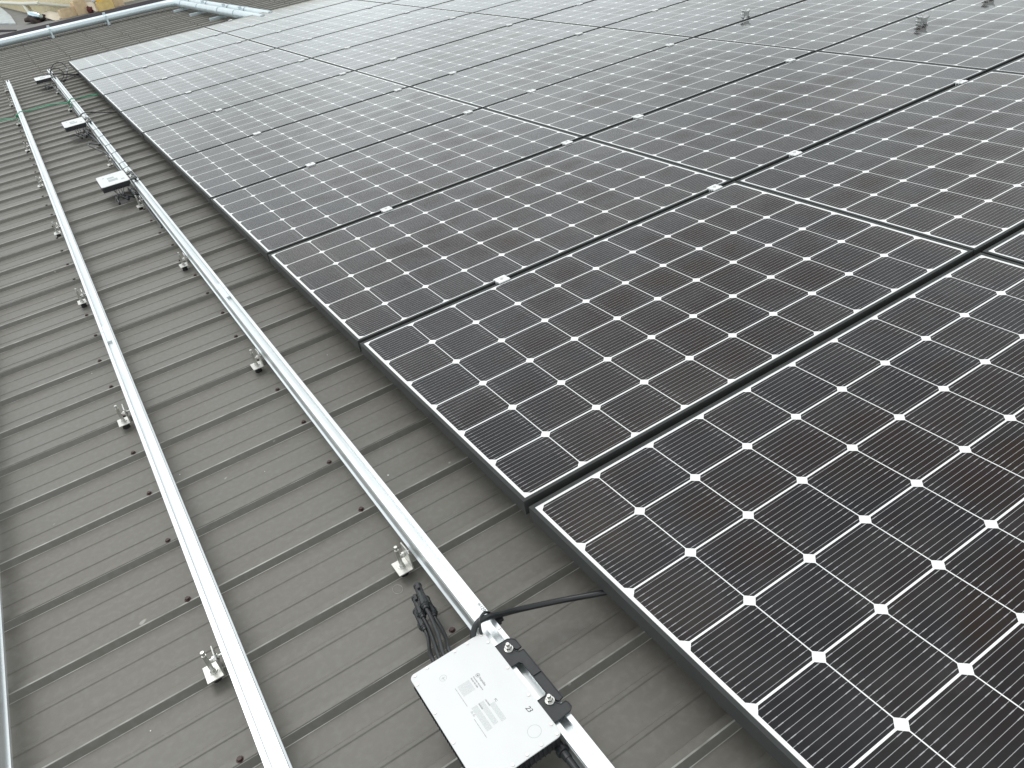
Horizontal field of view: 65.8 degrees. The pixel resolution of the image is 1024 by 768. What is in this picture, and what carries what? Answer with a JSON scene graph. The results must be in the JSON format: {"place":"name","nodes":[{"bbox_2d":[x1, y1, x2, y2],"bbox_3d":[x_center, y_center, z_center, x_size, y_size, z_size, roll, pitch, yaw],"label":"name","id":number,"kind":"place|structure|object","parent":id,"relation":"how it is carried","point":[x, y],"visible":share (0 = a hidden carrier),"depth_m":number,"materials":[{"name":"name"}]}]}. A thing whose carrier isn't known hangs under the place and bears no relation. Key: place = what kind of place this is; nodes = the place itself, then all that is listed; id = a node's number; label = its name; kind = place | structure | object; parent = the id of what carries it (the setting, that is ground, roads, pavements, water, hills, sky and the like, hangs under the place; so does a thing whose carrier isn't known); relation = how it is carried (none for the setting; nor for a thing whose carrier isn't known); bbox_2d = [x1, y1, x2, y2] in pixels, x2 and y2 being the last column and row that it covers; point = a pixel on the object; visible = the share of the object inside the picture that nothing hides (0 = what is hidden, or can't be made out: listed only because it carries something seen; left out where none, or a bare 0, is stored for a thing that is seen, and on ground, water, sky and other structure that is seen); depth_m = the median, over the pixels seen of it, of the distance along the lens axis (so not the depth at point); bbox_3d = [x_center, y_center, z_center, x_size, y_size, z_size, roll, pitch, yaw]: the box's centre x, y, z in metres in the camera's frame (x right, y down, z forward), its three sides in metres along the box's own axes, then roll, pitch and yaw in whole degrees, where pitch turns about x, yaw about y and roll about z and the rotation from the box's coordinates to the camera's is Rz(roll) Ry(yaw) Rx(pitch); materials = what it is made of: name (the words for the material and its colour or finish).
{"place":"outdoors","nodes":[
{"label":"outdoors","id":0,"kind":"place"},
{"bbox_2d":[0,0,147,34],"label":"roof","id":1,"kind":"structure","parent":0,"point":[18,17],"depth_m":18.52,"materials":[{"name":"grey metal"}]},
{"bbox_2d":[0,7,15,24],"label":"roof light","id":2,"kind":"object","parent":1,"relation":"on","point":[6,17],"visible":1,"depth_m":20.39,"materials":[{"name":"white plastic"}]},
{"bbox_2d":[24,14,45,23],"bbox_3d":[-11.030,-8.447,18.315,0.471,0.197,0.777,-26,37,-21],"label":"rag pile","id":3,"kind":"object","parent":1,"relation":"on","point":[32,20],"visible":0.68,"depth_m":18.18,"materials":[{"name":"brown fabric"}]},
{"bbox_2d":[27,11,42,18],"bbox_3d":[-11.033,-8.505,18.231,0.598,0.177,0.150,15,41,33],"label":"canister","id":4,"kind":"object","parent":3,"relation":"on","point":[37,15],"visible":1,"depth_m":18.12,"materials":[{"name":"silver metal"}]},
{"bbox_2d":[43,11,60,19],"bbox_3d":[-10.627,-8.532,18.293,0.299,0.154,0.971,-34,40,-31],"label":"cardboard sheet","id":5,"kind":"object","parent":1,"relation":"on","point":[52,15],"visible":0.71,"depth_m":18.23,"materials":[{"name":"beige cardboard"}]},
{"bbox_2d":[0,0,132,13],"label":"beige wall","id":6,"kind":"structure","parent":1,"relation":"on","point":[38,6],"depth_m":19.19,"materials":[{"name":"beige paint"}]},
{"bbox_2d":[58,6,77,18],"bbox_3d":[-10.128,-8.463,18.002,0.320,0.214,0.304,-30,38,-26],"label":"cardboard box","id":7,"kind":"object","parent":1,"relation":"on","point":[67,12],"visible":1,"depth_m":17.90,"materials":[{"name":"beige cardboard"}]},
{"bbox_2d":[69,0,87,15],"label":"cardboard box","id":8,"kind":"object","parent":1,"relation":"on","point":[79,6],"visible":0.92,"depth_m":17.94,"materials":[{"name":"beige cardboard"}]},
{"bbox_2d":[86,6,93,13],"bbox_3d":[-9.610,-8.523,18.005,0.134,0.174,0.269,-26,37,-21],"label":"cloth bundle","id":9,"kind":"object","parent":1,"relation":"on","point":[90,10],"visible":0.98,"depth_m":17.96,"materials":[{"name":"red fabric"}]},
{"bbox_2d":[85,2,97,11],"bbox_3d":[-9.586,-8.625,18.075,0.394,0.214,0.166,14,41,32],"label":"cardboard sheet","id":10,"kind":"object","parent":1,"relation":"on","point":[93,5],"visible":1,"depth_m":18.04,"materials":[{"name":"beige cardboard"}]},
{"bbox_2d":[95,0,114,10],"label":"cardboard box","id":11,"kind":"object","parent":1,"relation":"on","point":[103,5],"visible":0.83,"depth_m":17.89,"materials":[{"name":"yellow cardboard"}]},
{"bbox_2d":[112,0,123,6],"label":"cardboard box","id":12,"kind":"object","parent":1,"relation":"on","point":[117,3],"visible":0.77,"depth_m":18.23,"materials":[{"name":"beige cardboard"}]},
{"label":"ground","id":13,"kind":"structure","parent":0,"visible":0},
{"bbox_2d":[0,0,782,767],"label":"metal roof","id":14,"kind":"structure","parent":13,"relation":"on","point":[108,634],"depth_m":2.14,"materials":[{"name":"paint"}]},
{"bbox_2d":[0,578,12,767],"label":"mounting rail","id":15,"kind":"object","parent":14,"relation":"on","point":[6,758],"depth_m":1.66,"materials":[{"name":"metal"}]},
{"bbox_2d":[46,25,54,37],"bbox_3d":[-7.689,-5.870,13.169,0.044,0.184,0.350,-26,37,-21],"label":"pipe saddle","id":16,"kind":"object","parent":14,"relation":"on","point":[50,31],"visible":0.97,"depth_m":13.08,"materials":[{"name":"silver metal"}]},
{"bbox_2d":[50,62,67,78],"bbox_3d":[-5.193,-3.581,9.063,0.167,0.186,0.119,-11,34,0],"label":"cable loop","id":17,"kind":"object","parent":14,"relation":"on","point":[63,64],"visible":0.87,"depth_m":9.05,"materials":[{"name":"black rubber"}]},
{"bbox_2d":[102,12,110,24],"bbox_3d":[-6.920,-6.227,13.472,0.044,0.184,0.350,-26,37,-21],"label":"pipe saddle","id":18,"kind":"object","parent":14,"relation":"on","point":[106,18],"visible":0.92,"depth_m":13.38,"materials":[{"name":"silver metal"}]},
{"bbox_2d":[0,0,263,46],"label":"conduit pipe","id":19,"kind":"object","parent":14,"relation":"on","point":[112,17],"visible":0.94,"depth_m":13.11,"materials":[{"name":"grey metal"}]},
{"bbox_2d":[1,0,272,38],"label":"conduit pipe","id":20,"kind":"object","parent":14,"relation":"on","point":[247,9],"visible":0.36,"depth_m":12.22,"materials":[{"name":"grey metal"}]},
{"bbox_2d":[3,80,292,767],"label":"mounting rail","id":21,"kind":"object","parent":14,"relation":"on","point":[267,739],"visible":0.99,"depth_m":1.98,"materials":[{"name":"metal"}]},
{"bbox_2d":[173,0,187,12],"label":"pipe saddle","id":22,"kind":"object","parent":14,"relation":"on","point":[178,10],"visible":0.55,"depth_m":13.36,"materials":[{"name":"silver metal"}]},
{"bbox_2d":[189,0,206,15],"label":"pipe saddle","id":23,"kind":"object","parent":14,"relation":"on","point":[197,13],"visible":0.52,"depth_m":12.50,"materials":[{"name":"silver metal"}]},
{"bbox_2d":[209,3,228,20],"bbox_3d":[-4.232,-5.475,11.598,0.460,0.176,0.044,-26,37,-21],"label":"pipe saddle","id":24,"kind":"object","parent":14,"relation":"on","point":[218,17],"visible":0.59,"depth_m":11.57,"materials":[{"name":"silver metal"}]},
{"bbox_2d":[231,6,245,15],"bbox_3d":[-3.775,-5.136,10.967,0.460,0.176,0.044,-26,37,-21],"label":"pipe saddle","id":25,"kind":"object","parent":14,"relation":"on","point":[239,7],"visible":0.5,"depth_m":10.92,"materials":[{"name":"silver metal"}]},
{"bbox_2d":[47,69,613,767],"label":"mounting rail","id":26,"kind":"object","parent":14,"relation":"on","point":[585,751],"visible":0.81,"depth_m":2.04,"materials":[{"name":"metal"}]},
{"bbox_2d":[34,73,55,83],"bbox_3d":[-5.209,-3.412,8.828,0.212,0.044,0.277,-26,37,-21],"label":"inverter box","id":27,"kind":"object","parent":26,"relation":"on","point":[42,79],"visible":1,"depth_m":8.75,"materials":[{"name":"silver metal"}]},
{"bbox_2d":[43,73,78,75],"bbox_3d":[-5.133,-3.499,8.971,0.462,0.092,0.033,-24,36,-19],"label":"power cable","id":28,"kind":"object","parent":27,"relation":"attached to","point":[61,74],"visible":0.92,"depth_m":8.97,"materials":[{"name":"black rubber"}]},
{"bbox_2d":[0,94,95,119],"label":"green cord","id":29,"kind":"object","parent":26,"relation":"on","point":[48,104],"visible":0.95,"depth_m":7.61,"materials":[{"name":"green plastic"}]},
{"bbox_2d":[50,82,78,116],"bbox_3d":[-4.318,-2.744,7.655,0.045,0.059,2.831,-26,37,-22],"label":"power cable","id":30,"kind":"object","parent":26,"relation":"attached to","point":[65,98],"visible":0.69,"depth_m":7.94,"materials":[{"name":"black rubber"}]},
{"bbox_2d":[62,116,91,131],"bbox_3d":[-3.550,-2.129,6.458,0.212,0.044,0.277,-26,37,-21],"label":"inverter box","id":31,"kind":"object","parent":26,"relation":"on","point":[74,124],"visible":1,"depth_m":6.39,"materials":[{"name":"silver metal"}]},
{"bbox_2d":[79,111,116,116],"bbox_3d":[-3.526,-2.328,6.766,0.420,0.073,0.262,-34,40,-30],"label":"power cable","id":32,"kind":"object","parent":26,"relation":"attached to","point":[96,112],"visible":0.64,"depth_m":6.81,"materials":[{"name":"black rubber"}]},
{"bbox_2d":[88,134,120,170],"bbox_3d":[-2.906,-1.628,5.602,0.089,0.059,1.732,-26,37,-21],"label":"power cable","id":33,"kind":"object","parent":26,"relation":"attached to","point":[108,155],"visible":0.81,"depth_m":5.82,"materials":[{"name":"black rubber"}]},
{"bbox_2d":[83,127,90,135],"bbox_3d":[-3.393,-2.012,6.315,0.035,0.057,0.164,-29,38,-25],"label":"cable connector","id":34,"kind":"object","parent":33,"relation":"attached to","point":[85,130],"visible":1,"depth_m":6.30,"materials":[{"name":"black plastic"}]},
{"bbox_2d":[96,170,136,193],"bbox_3d":[-2.408,-1.245,4.825,0.212,0.044,0.277,-26,37,-21],"label":"inverter box","id":35,"kind":"object","parent":26,"relation":"on","point":[110,182],"visible":1,"depth_m":4.77,"materials":[{"name":"silver metal"}]},
{"bbox_2d":[128,186,138,197],"bbox_3d":[-2.252,-1.141,4.702,0.035,0.057,0.125,-30,38,-26],"label":"cable connector","id":36,"kind":"object","parent":26,"relation":"attached to","point":[131,189],"visible":0.99,"depth_m":4.69,"materials":[{"name":"black plastic"}]},
{"bbox_2d":[136,195,162,227],"bbox_3d":[-2.027,-0.970,4.418,0.014,0.026,0.681,-27,37,-22],"label":"power cable","id":37,"kind":"object","parent":26,"relation":"attached to","point":[150,212],"visible":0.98,"depth_m":4.38,"materials":[{"name":"black rubber"}]},
{"bbox_2d":[413,582,429,610],"bbox_3d":[-0.199,0.469,1.743,0.024,0.028,0.076,-20,35,-13],"label":"cable connector","id":38,"kind":"object","parent":26,"relation":"attached to","point":[423,601],"visible":1,"depth_m":1.73,"materials":[{"name":"black plastic"}]},
{"bbox_2d":[424,607,445,655],"bbox_3d":[-0.157,0.512,1.635,0.013,0.044,0.178,-19,35,-12],"label":"lead","id":39,"kind":"object","parent":38,"relation":"attached to","point":[436,630],"visible":0.84,"depth_m":1.64,"materials":[{"name":"black rubber"}]},
{"bbox_2d":[478,611,503,634],"bbox_3d":[-0.048,0.482,1.583,0.026,0.056,0.083,8,38,26],"label":"cable tie","id":40,"kind":"object","parent":26,"relation":"attached to","point":[499,620],"visible":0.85,"depth_m":1.58,"materials":[{"name":"black plastic"}]},
{"bbox_2d":[411,633,571,767],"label":"inverter box","id":41,"kind":"object","parent":26,"relation":"on","point":[485,708],"visible":1,"depth_m":1.43,"materials":[{"name":"silver metal"}]},
{"bbox_2d":[470,590,606,638],"bbox_3d":[0.091,0.444,1.629,0.392,0.086,0.084,-20,35,-14],"label":"power cable","id":42,"kind":"object","parent":41,"relation":"attached to","point":[531,606],"visible":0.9,"depth_m":1.65,"materials":[{"name":"black rubber"}]},
{"bbox_2d":[555,739,571,762],"bbox_3d":[0.086,0.634,1.370,0.023,0.024,0.040,-26,37,-21],"label":"cable connector","id":43,"kind":"object","parent":41,"relation":"attached to","point":[562,751],"visible":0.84,"depth_m":1.36,"materials":[{"name":"black plastic"}]},
{"bbox_2d":[565,756,579,767],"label":"power cable","id":44,"kind":"object","parent":26,"relation":"attached to","point":[570,761],"visible":1,"depth_m":1.34,"materials":[{"name":"black rubber"}]},
{"bbox_2d":[412,608,426,631],"bbox_3d":[-0.198,0.515,1.723,0.023,0.028,0.067,-22,35,-16],"label":"cable connector","id":45,"kind":"object","parent":14,"relation":"on","point":[421,625],"visible":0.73,"depth_m":1.71,"materials":[{"name":"black plastic"}]},
{"bbox_2d":[411,594,426,618],"bbox_3d":[-0.204,0.492,1.742,0.023,0.028,0.068,-20,35,-14],"label":"cable connector","id":46,"kind":"object","parent":45,"relation":"attached to","point":[420,613],"visible":0.8,"depth_m":1.73,"materials":[{"name":"black plastic"}]},
{"bbox_2d":[422,616,440,658],"bbox_3d":[-0.165,0.525,1.633,0.012,0.060,0.176,-20,35,-13],"label":"lead","id":47,"kind":"object","parent":46,"relation":"attached to","point":[433,640],"visible":0.84,"depth_m":1.64,"materials":[{"name":"black rubber"}]},
{"bbox_2d":[424,629,435,661],"bbox_3d":[-0.169,0.539,1.621,0.013,0.067,0.151,-18,34,-10],"label":"lead","id":48,"kind":"object","parent":45,"relation":"attached to","point":[430,653],"visible":0.86,"depth_m":1.64,"materials":[{"name":"black rubber"}]},
{"bbox_2d":[426,595,437,616],"bbox_3d":[-0.180,0.494,1.744,0.023,0.029,0.066,-21,35,-15],"label":"cable connector","id":49,"kind":"object","parent":14,"relation":"on","point":[433,609],"visible":0.56,"depth_m":1.73,"materials":[{"name":"black plastic"}]},
{"bbox_2d":[433,616,451,652],"bbox_3d":[-0.142,0.519,1.639,0.014,0.063,0.163,-20,35,-13],"label":"lead","id":50,"kind":"object","parent":49,"relation":"attached to","point":[444,634],"visible":0.79,"depth_m":1.66,"materials":[{"name":"black rubber"}]},
{"bbox_3d":[-1.862,-1.734,5.435,0.042,0.054,11.350,-26,37,-21],"label":"rail","id":51,"kind":"object","parent":14,"relation":"on","visible":0},
{"bbox_2d":[78,33,246,84],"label":"solar panel","id":52,"kind":"object","parent":51,"relation":"on","point":[87,75],"visible":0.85,"depth_m":8.52,"materials":[{"name":"black glass"}]},
{"bbox_2d":[89,40,274,99],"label":"solar panel","id":53,"kind":"object","parent":51,"relation":"on","point":[147,74],"visible":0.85,"depth_m":7.76,"materials":[{"name":"black glass"}]},
{"bbox_2d":[120,58,352,137],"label":"solar panel","id":54,"kind":"object","parent":51,"relation":"on","point":[140,120],"visible":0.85,"depth_m":6.23,"materials":[{"name":"black glass"}]},
{"bbox_2d":[380,206,392,211],"bbox_3d":[-0.558,-0.769,3.530,0.045,0.036,0.042,-26,37,-22],"label":"panel clamp","id":55,"kind":"object","parent":51,"relation":"attached to","point":[387,208],"visible":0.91,"depth_m":3.52,"materials":[{"name":"silver metal"}]},
{"bbox_2d":[210,108,581,261],"bbox_3d":[-0.600,-1.075,4.013,1.652,0.040,0.992,-26,37,-21],"label":"solar panel","id":56,"kind":"object","parent":51,"relation":"on","point":[266,218],"visible":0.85,"depth_m":3.93,"materials":[{"name":"black glass"}]},
{"bbox_2d":[268,138,730,350],"bbox_3d":[-0.069,-0.663,3.255,1.652,0.040,0.992,-26,37,-21],"label":"solar panel","id":57,"kind":"object","parent":51,"relation":"on","point":[355,284],"visible":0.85,"depth_m":3.16,"materials":[{"name":"black glass"}]},
{"bbox_2d":[493,275,509,283],"bbox_3d":[-0.034,-0.356,2.769,0.045,0.036,0.042,-27,37,-22],"label":"panel clamp","id":58,"kind":"object","parent":51,"relation":"attached to","point":[501,279],"visible":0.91,"depth_m":2.76,"materials":[{"name":"metal"}]},
{"bbox_2d":[360,181,972,513],"bbox_3d":[0.461,-0.253,2.498,1.652,0.040,0.992,-26,37,-21],"label":"solar panel","id":59,"kind":"object","parent":51,"relation":"on","point":[524,391],"visible":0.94,"depth_m":2.37,"materials":[{"name":"black glass"}]},
{"bbox_2d":[529,252,1023,767],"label":"solar panel","id":60,"kind":"object","parent":51,"relation":"on","point":[813,556],"visible":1,"depth_m":1.60,"materials":[{"name":"black glass"}]},
{"bbox_3d":[-1.027,-2.144,5.797,0.042,0.054,11.350,-26,37,-21],"label":"rail","id":61,"kind":"object","parent":14,"relation":"on","visible":0},
{"bbox_2d":[68,27,222,73],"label":"solar panel","id":62,"kind":"object","parent":61,"relation":"on","point":[76,65],"visible":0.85,"depth_m":9.28,"materials":[{"name":"black glass"}]},
{"bbox_2d":[103,48,309,114],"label":"solar panel","id":63,"kind":"object","parent":61,"relation":"on","point":[162,89],"visible":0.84,"depth_m":7.00,"materials":[{"name":"black glass"}]},
{"bbox_2d":[142,71,408,165],"bbox_3d":[-1.659,-1.895,5.529,1.652,0.040,0.992,-26,37,-21],"label":"solar panel","id":64,"kind":"object","parent":61,"relation":"on","point":[171,142],"visible":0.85,"depth_m":5.47,"materials":[{"name":"black glass"}]},
{"bbox_2d":[171,87,480,203],"bbox_3d":[-1.129,-1.485,4.771,1.652,0.040,0.992,-26,37,-21],"label":"solar panel","id":65,"kind":"object","parent":61,"relation":"on","point":[214,172],"visible":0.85,"depth_m":4.70,"materials":[{"name":"black glass"}]},
{"bbox_2d":[561,140,572,145],"bbox_3d":[0.271,-1.177,3.890,0.045,0.036,0.042,-26,36,-20],"label":"panel clamp","id":66,"kind":"object","parent":61,"relation":"attached to","point":[566,142],"visible":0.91,"depth_m":3.88,"materials":[{"name":"silver metal"}]},
{"bbox_2d":[707,184,722,191],"bbox_3d":[0.803,-0.767,3.133,0.045,0.036,0.042,-27,37,-22],"label":"panel clamp","id":67,"kind":"object","parent":61,"relation":"attached to","point":[714,187],"visible":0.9,"depth_m":3.12,"materials":[{"name":"silver metal"}]},
{"bbox_3d":[-0.658,-2.325,5.958,0.042,0.054,11.350,-26,37,-21],"label":"rail","id":68,"kind":"object","parent":14,"relation":"on","visible":0},
{"bbox_2d":[206,0,349,32],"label":"solar panel","id":69,"kind":"object","parent":68,"relation":"on","point":[275,14],"visible":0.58,"depth_m":9.86,"materials":[{"name":"black glass"}]},
{"bbox_2d":[226,0,385,39],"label":"solar panel","id":70,"kind":"object","parent":68,"relation":"on","point":[292,21],"visible":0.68,"depth_m":9.13,"materials":[{"name":"black glass"}]},
{"bbox_2d":[278,8,469,57],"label":"solar panel","id":71,"kind":"object","parent":68,"relation":"on","point":[356,35],"visible":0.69,"depth_m":7.61,"materials":[{"name":"black glass"}]},
{"bbox_2d":[312,13,528,70],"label":"solar panel","id":72,"kind":"object","parent":68,"relation":"on","point":[371,53],"visible":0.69,"depth_m":6.84,"materials":[{"name":"black glass"}]},
{"bbox_2d":[632,114,643,118],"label":"panel clamp","id":73,"kind":"object","parent":68,"relation":"attached to","point":[636,116],"visible":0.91,"depth_m":4.04,"materials":[{"name":"silver metal"}]},
{"bbox_2d":[484,37,814,137],"bbox_3d":[0.786,-1.755,4.615,1.652,0.040,0.992,-26,37,-21],"label":"solar panel","id":74,"kind":"object","parent":68,"relation":"on","point":[595,101],"visible":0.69,"depth_m":4.54,"materials":[{"name":"black glass"}]},
{"bbox_2d":[787,150,801,157],"bbox_3d":[1.177,-0.951,3.295,0.045,0.036,0.042,-26,36,-21],"label":"panel clamp","id":75,"kind":"object","parent":68,"relation":"attached to","point":[793,153],"visible":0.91,"depth_m":3.29,"materials":[{"name":"silver metal"}]},
{"bbox_2d":[982,228,1023,264],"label":"solar panel","id":76,"kind":"object","parent":68,"relation":"on","point":[1010,248],"visible":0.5,"depth_m":2.40,"materials":[{"name":"black glass"}]},
{"bbox_3d":[0.262,-2.777,6.357,0.042,0.054,11.350,-26,37,-21],"label":"rail","id":77,"kind":"object","parent":14,"relation":"on","visible":0},
{"bbox_2d":[249,3,423,47],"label":"solar panel","id":78,"kind":"object","parent":77,"relation":"on","point":[325,27],"visible":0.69,"depth_m":8.37,"materials":[{"name":"black glass"}]},
{"bbox_2d":[356,19,599,86],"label":"solar panel","id":79,"kind":"object","parent":77,"relation":"on","point":[413,69],"visible":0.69,"depth_m":6.08,"materials":[{"name":"black glass"}]},
{"bbox_2d":[411,27,691,107],"bbox_3d":[0.258,-2.164,5.372,1.652,0.040,0.992,-26,37,-21],"label":"solar panel","id":80,"kind":"object","parent":77,"relation":"on","point":[502,79],"visible":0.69,"depth_m":5.31,"materials":[{"name":"black glass"}]},
{"bbox_2d":[585,51,985,181],"bbox_3d":[1.317,-1.344,3.857,1.652,0.040,0.992,-26,37,-21],"label":"solar panel","id":81,"kind":"object","parent":77,"relation":"on","point":[741,128],"visible":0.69,"depth_m":3.77,"materials":[{"name":"black glass"}]},
{"bbox_2d":[736,71,1023,256],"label":"solar panel","id":82,"kind":"object","parent":77,"relation":"on","point":[947,166],"visible":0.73,"depth_m":3.01,"materials":[{"name":"black glass"}]},
{"bbox_2d":[953,79,967,85],"bbox_3d":[2.091,-1.400,3.692,0.045,0.036,0.042,-26,36,-21],"label":"panel clamp","id":83,"kind":"object","parent":77,"relation":"attached to","point":[959,81],"visible":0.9,"depth_m":3.68,"materials":[{"name":"silver metal"}]},
{"bbox_3d":[1.519,-3.393,6.903,0.042,0.054,11.350,-26,37,-21],"label":"rail","id":84,"kind":"object","parent":14,"relation":"on","visible":0},
{"bbox_2d":[361,0,396,2],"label":"solar panel","id":85,"kind":"object","parent":84,"relation":"on","point":[384,1],"visible":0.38,"depth_m":9.29,"materials":[{"name":"black glass"}]},
{"bbox_2d":[388,0,451,7],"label":"solar panel","id":86,"kind":"object","parent":84,"relation":"on","point":[422,3],"visible":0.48,"depth_m":8.65,"materials":[{"name":"black glass"}]},
{"bbox_2d":[426,0,515,12],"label":"solar panel","id":87,"kind":"object","parent":84,"relation":"on","point":[471,6],"visible":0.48,"depth_m":7.96,"materials":[{"name":"black glass"}]},
{"bbox_2d":[474,0,593,18],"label":"solar panel","id":88,"kind":"object","parent":84,"relation":"on","point":[527,9],"visible":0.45,"depth_m":7.24,"materials":[{"name":"black glass"}]},
{"bbox_2d":[532,0,687,27],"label":"solar panel","id":89,"kind":"object","parent":84,"relation":"on","point":[599,13],"visible":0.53,"depth_m":6.52,"materials":[{"name":"black glass"}]},
{"bbox_2d":[604,0,804,37],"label":"solar panel","id":90,"kind":"object","parent":84,"relation":"on","point":[692,18],"visible":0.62,"depth_m":5.79,"materials":[{"name":"black glass"}]},
{"bbox_2d":[740,8,750,17],"bbox_3d":[1.627,-2.588,5.512,0.062,0.056,0.048,-8,34,5],"label":"loose clamp","id":91,"kind":"object","parent":90,"relation":"on","point":[745,12],"visible":1,"depth_m":5.50,"materials":[{"name":"metal"}]},
{"bbox_2d":[695,0,953,51],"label":"solar panel","id":92,"kind":"object","parent":84,"relation":"on","point":[815,25],"visible":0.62,"depth_m":5.06,"materials":[{"name":"black glass"}]},
{"bbox_2d":[819,0,1023,71],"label":"solar panel","id":93,"kind":"object","parent":84,"relation":"on","point":[987,35],"visible":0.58,"depth_m":4.37,"materials":[{"name":"black glass"}]},
{"bbox_2d":[915,14,929,25],"bbox_3d":[2.390,-2.125,4.609,0.062,0.056,0.048,-9,34,3],"label":"loose clamp","id":94,"kind":"object","parent":93,"relation":"on","point":[923,19],"visible":1,"depth_m":4.60,"materials":[{"name":"metal"}]},
{"bbox_2d":[992,56,1023,73],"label":"solar panel","id":95,"kind":"object","parent":84,"relation":"on","point":[1016,66],"visible":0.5,"depth_m":3.75,"materials":[{"name":"glass"}]}
]}

